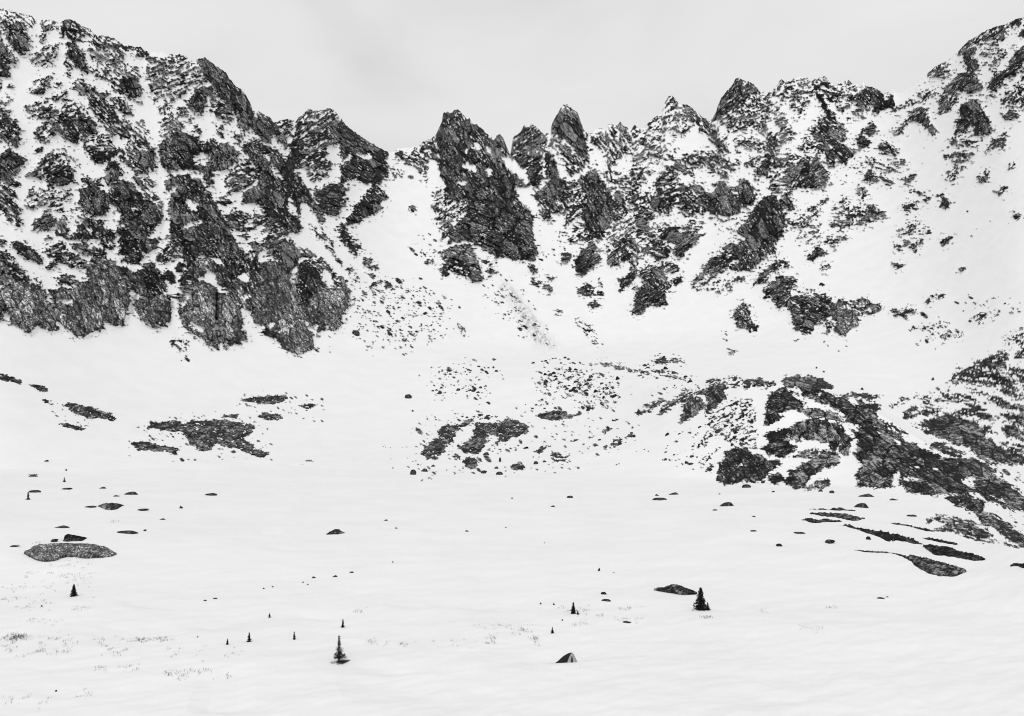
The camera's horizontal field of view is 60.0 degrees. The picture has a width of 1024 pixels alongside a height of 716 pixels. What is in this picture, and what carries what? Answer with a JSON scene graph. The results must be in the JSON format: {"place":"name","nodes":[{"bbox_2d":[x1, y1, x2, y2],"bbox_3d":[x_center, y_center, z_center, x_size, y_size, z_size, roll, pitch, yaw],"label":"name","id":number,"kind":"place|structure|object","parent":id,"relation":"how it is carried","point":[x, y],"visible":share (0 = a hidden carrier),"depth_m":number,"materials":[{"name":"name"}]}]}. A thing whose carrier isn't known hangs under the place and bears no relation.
{"place":"outdoors","nodes":[
{"label":"outdoors","id":0,"kind":"place"},
{"bbox_2d":[0,8,391,345],"bbox_3d":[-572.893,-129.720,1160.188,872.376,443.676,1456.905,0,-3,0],"label":"mountain","id":1,"kind":"structure","parent":0,"point":[155,193],"depth_m":805.61,"materials":[{"name":"grey stone"}]},
{"bbox_2d":[352,330,359,335],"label":"boulder","id":2,"kind":"object","parent":1,"relation":"on","point":[355,332],"visible":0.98,"depth_m":820.75,"materials":[{"name":"grey stone"}]},
{"bbox_2d":[0,325,1023,715],"bbox_3d":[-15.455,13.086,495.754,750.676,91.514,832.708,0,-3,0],"label":"snowfield","id":3,"kind":"structure","parent":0,"point":[240,555],"depth_m":188.89,"materials":[{"name":"white snow"}]},
{"bbox_2d":[0,374,21,384],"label":"rock outcrop","id":4,"kind":"object","parent":3,"relation":"on","point":[5,377],"visible":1,"depth_m":486.09,"materials":[{"name":"grey stone"}]},
{"bbox_2d":[29,490,40,492],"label":"boulder","id":5,"kind":"object","parent":3,"relation":"on","point":[34,491],"visible":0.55,"depth_m":281.40,"materials":[{"name":"grey stone"}]},
{"bbox_2d":[29,384,47,391],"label":"rock outcrop","id":6,"kind":"object","parent":3,"relation":"on","point":[40,388],"visible":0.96,"depth_m":491.00,"materials":[{"name":"grey stone"}]},
{"bbox_2d":[24,543,116,561],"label":"rock slab","id":7,"kind":"object","parent":3,"relation":"on","point":[48,552],"visible":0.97,"depth_m":181.42,"materials":[{"name":"grey stone"}]},
{"bbox_2d":[59,423,85,430],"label":"rock outcrop","id":8,"kind":"object","parent":3,"relation":"on","point":[72,426],"visible":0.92,"depth_m":442.22,"materials":[{"name":"grey stone"}]},
{"bbox_2d":[70,584,77,596],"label":"pine tree","id":9,"kind":"object","parent":3,"relation":"on","point":[73,592],"visible":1,"depth_m":153.15,"materials":[{"name":"grey plant"}]},
{"bbox_2d":[63,534,86,541],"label":"boulder","id":10,"kind":"object","parent":3,"relation":"on","point":[68,537],"visible":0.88,"depth_m":194.36,"materials":[{"name":"grey stone"}]},
{"bbox_2d":[64,402,115,420],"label":"rock outcrop","id":11,"kind":"object","parent":3,"relation":"on","point":[83,411],"visible":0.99,"depth_m":478.31,"materials":[{"name":"grey stone"}]},
{"bbox_2d":[98,503,123,509],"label":"rock outcrop","id":12,"kind":"object","parent":3,"relation":"on","point":[110,506],"visible":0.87,"depth_m":250.90,"materials":[{"name":"grey stone"}]},
{"bbox_2d":[117,530,137,533],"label":"boulder","id":13,"kind":"object","parent":3,"relation":"on","point":[128,532],"visible":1,"depth_m":205.90,"materials":[{"name":"grey stone"}]},
{"bbox_2d":[124,492,137,494],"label":"boulder","id":14,"kind":"object","parent":3,"relation":"on","point":[131,493],"visible":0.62,"depth_m":289.93,"materials":[{"name":"grey stone"}]},
{"bbox_2d":[131,441,177,452],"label":"rock outcrop","id":15,"kind":"object","parent":3,"relation":"on","point":[153,447],"visible":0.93,"depth_m":439.25,"materials":[{"name":"grey stone"}]},
{"bbox_2d":[148,418,269,457],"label":"rock outcrop","id":16,"kind":"object","parent":3,"relation":"on","point":[189,430],"visible":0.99,"depth_m":495.04,"materials":[{"name":"grey stone"}]},
{"bbox_2d":[221,414,238,418],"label":"rock outcrop","id":17,"kind":"object","parent":3,"relation":"on","point":[235,416],"visible":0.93,"depth_m":555.71,"materials":[{"name":"grey stone"}]},
{"bbox_2d":[240,394,287,404],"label":"rock outcrop","id":18,"kind":"object","parent":3,"relation":"on","point":[272,400],"visible":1,"depth_m":616.80,"materials":[{"name":"grey stone"}]},
{"bbox_2d":[258,412,282,420],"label":"rock outcrop","id":19,"kind":"object","parent":3,"relation":"on","point":[266,415],"visible":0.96,"depth_m":574.28,"materials":[{"name":"grey stone"}]},
{"bbox_2d":[298,403,317,408],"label":"rock outcrop","id":20,"kind":"object","parent":3,"relation":"on","point":[310,405],"visible":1,"depth_m":619.51,"materials":[{"name":"grey stone"}]},
{"bbox_2d":[326,529,344,534],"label":"rock outcrop","id":21,"kind":"object","parent":3,"relation":"on","point":[336,531],"visible":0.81,"depth_m":221.89,"materials":[{"name":"grey stone"}]},
{"bbox_2d":[331,636,349,664],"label":"pine tree","id":22,"kind":"object","parent":3,"relation":"on","point":[339,655],"visible":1,"depth_m":115.02,"materials":[{"name":"grey plant"}]},
{"bbox_2d":[1,520,834,707],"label":"grass","id":23,"kind":"structure","parent":3,"relation":"on","point":[18,634],"depth_m":126.55,"materials":[{"name":"grey plant"}]},
{"bbox_2d":[421,418,473,459],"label":"rock outcrop","id":24,"kind":"object","parent":3,"relation":"on","point":[435,444],"visible":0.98,"depth_m":531.51,"materials":[{"name":"grey stone"}]},
{"bbox_2d":[452,453,460,459],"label":"rock outcrop","id":25,"kind":"object","parent":3,"relation":"on","point":[456,455],"visible":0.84,"depth_m":473.38,"materials":[{"name":"grey stone"}]},
{"bbox_2d":[462,456,479,468],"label":"rock outcrop","id":26,"kind":"object","parent":3,"relation":"on","point":[470,463],"visible":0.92,"depth_m":449.75,"materials":[{"name":"grey stone"}]},
{"bbox_2d":[459,417,528,453],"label":"rock outcrop","id":27,"kind":"object","parent":3,"relation":"on","point":[481,431],"visible":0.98,"depth_m":553.41,"materials":[{"name":"grey stone"}]},
{"bbox_2d":[510,462,524,470],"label":"rock outcrop","id":28,"kind":"object","parent":3,"relation":"on","point":[517,467],"visible":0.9,"depth_m":429.81,"materials":[{"name":"grey stone"}]},
{"bbox_2d":[533,445,550,453],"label":"rock outcrop","id":29,"kind":"object","parent":3,"relation":"on","point":[540,449],"visible":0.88,"depth_m":483.94,"materials":[{"name":"grey stone"}]},
{"bbox_2d":[537,410,581,420],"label":"rock outcrop","id":30,"kind":"object","parent":3,"relation":"on","point":[549,415],"visible":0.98,"depth_m":595.57,"materials":[{"name":"grey stone"}]},
{"bbox_2d":[550,452,569,461],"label":"rock outcrop","id":31,"kind":"object","parent":3,"relation":"on","point":[555,454],"visible":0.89,"depth_m":453.27,"materials":[{"name":"grey stone"}]},
{"bbox_2d":[551,653,579,664],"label":"tent","id":32,"kind":"object","parent":3,"relation":"on","point":[569,658],"visible":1,"depth_m":114.56,"materials":[{"name":"fabric"}]},
{"bbox_2d":[570,602,575,613],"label":"pine tree","id":33,"kind":"object","parent":3,"relation":"on","point":[573,610],"visible":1,"depth_m":142.77,"materials":[{"name":"grey plant"}]},
{"bbox_2d":[585,405,594,410],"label":"rock outcrop","id":34,"kind":"object","parent":3,"relation":"on","point":[589,407],"visible":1,"depth_m":599.08,"materials":[{"name":"grey stone"}]},
{"bbox_2d":[610,439,621,447],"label":"rock outcrop","id":35,"kind":"object","parent":3,"relation":"on","point":[619,441],"visible":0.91,"depth_m":467.95,"materials":[{"name":"grey stone"}]},
{"bbox_2d":[656,357,669,362],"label":"rock outcrop","id":36,"kind":"object","parent":3,"relation":"on","point":[663,360],"visible":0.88,"depth_m":770.17,"materials":[{"name":"grey stone"}]},
{"bbox_2d":[654,584,696,594],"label":"rock slab","id":37,"kind":"object","parent":3,"relation":"on","point":[676,589],"visible":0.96,"depth_m":157.72,"materials":[{"name":"grey stone"}]},
{"bbox_2d":[692,587,707,610],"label":"pine tree","id":38,"kind":"object","parent":3,"relation":"on","point":[700,601],"visible":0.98,"depth_m":144.30,"materials":[{"name":"grey plant"}]},
{"bbox_2d":[720,502,733,505],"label":"boulder","id":39,"kind":"object","parent":3,"relation":"on","point":[727,504],"visible":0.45,"depth_m":274.63,"materials":[{"name":"grey stone"}]},
{"bbox_2d":[802,518,841,522],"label":"rock outcrop","id":40,"kind":"object","parent":3,"relation":"on","point":[811,520],"visible":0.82,"depth_m":234.90,"materials":[{"name":"grey stone"}]},
{"bbox_2d":[825,539,834,543],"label":"boulder","id":41,"kind":"object","parent":3,"relation":"on","point":[829,541],"visible":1,"depth_m":199.11,"materials":[{"name":"grey stone"}]},
{"bbox_2d":[814,507,854,510],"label":"rock outcrop","id":42,"kind":"object","parent":3,"relation":"on","point":[838,509],"visible":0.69,"depth_m":259.78,"materials":[{"name":"grey stone"}]},
{"bbox_2d":[810,512,864,520],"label":"rock outcrop","id":43,"kind":"object","parent":3,"relation":"on","point":[846,516],"visible":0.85,"depth_m":243.76,"materials":[{"name":"grey stone"}]},
{"bbox_2d":[854,503,868,507],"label":"boulder","id":44,"kind":"object","parent":3,"relation":"on","point":[861,505],"visible":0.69,"depth_m":264.81,"materials":[{"name":"grey stone"}]},
{"bbox_2d":[858,493,873,496],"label":"boulder","id":45,"kind":"object","parent":3,"relation":"on","point":[867,495],"visible":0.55,"depth_m":294.64,"materials":[{"name":"grey stone"}]},
{"bbox_2d":[842,524,921,544],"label":"rock outcrop","id":46,"kind":"object","parent":3,"relation":"on","point":[887,536],"visible":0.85,"depth_m":206.31,"materials":[{"name":"grey stone"}]},
{"bbox_2d":[855,550,965,576],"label":"rock outcrop","id":47,"kind":"object","parent":3,"relation":"on","point":[931,566],"visible":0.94,"depth_m":170.66,"materials":[{"name":"grey stone"}]},
{"bbox_2d":[891,523,934,531],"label":"rock outcrop","id":48,"kind":"object","parent":3,"relation":"on","point":[924,529],"visible":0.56,"depth_m":222.62,"materials":[{"name":"grey stone"}]},
{"bbox_2d":[924,537,956,544],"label":"rock outcrop","id":49,"kind":"object","parent":3,"relation":"on","point":[940,540],"visible":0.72,"depth_m":199.69,"materials":[{"name":"grey stone"}]},
{"bbox_2d":[923,544,984,560],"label":"rock outcrop","id":50,"kind":"object","parent":3,"relation":"on","point":[937,550],"visible":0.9,"depth_m":182.85,"materials":[{"name":"grey stone"}]},
{"bbox_2d":[1010,563,1023,567],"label":"rock outcrop","id":51,"kind":"object","parent":3,"relation":"on","point":[1018,564],"visible":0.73,"depth_m":163.89,"materials":[{"name":"grey stone"}]},
{"bbox_2d":[0,0,1023,152],"label":"sky","id":52,"kind":"structure","parent":0,"point":[391,70],"materials":[{"name":"white"}]},
{"bbox_2d":[359,76,893,348],"bbox_3d":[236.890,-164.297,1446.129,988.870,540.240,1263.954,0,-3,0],"label":"mountain","id":53,"kind":"structure","parent":0,"point":[567,230],"depth_m":1134.78,"materials":[{"name":"white snow"}]},
{"bbox_2d":[639,346,1023,541],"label":"hill","id":54,"kind":"structure","parent":0,"point":[951,451],"depth_m":375.96,"materials":[{"name":"white snow"}]},
{"bbox_2d":[742,484,750,487],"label":"boulder","id":55,"kind":"object","parent":54,"relation":"on","point":[746,486],"visible":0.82,"depth_m":331.44,"materials":[{"name":"grey stone"}]},
{"bbox_2d":[708,17,1023,346],"bbox_3d":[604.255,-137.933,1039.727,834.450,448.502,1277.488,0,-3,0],"label":"mountain","id":56,"kind":"structure","parent":0,"point":[900,222],"depth_m":850.55,"materials":[{"name":"white snow"}]}
]}

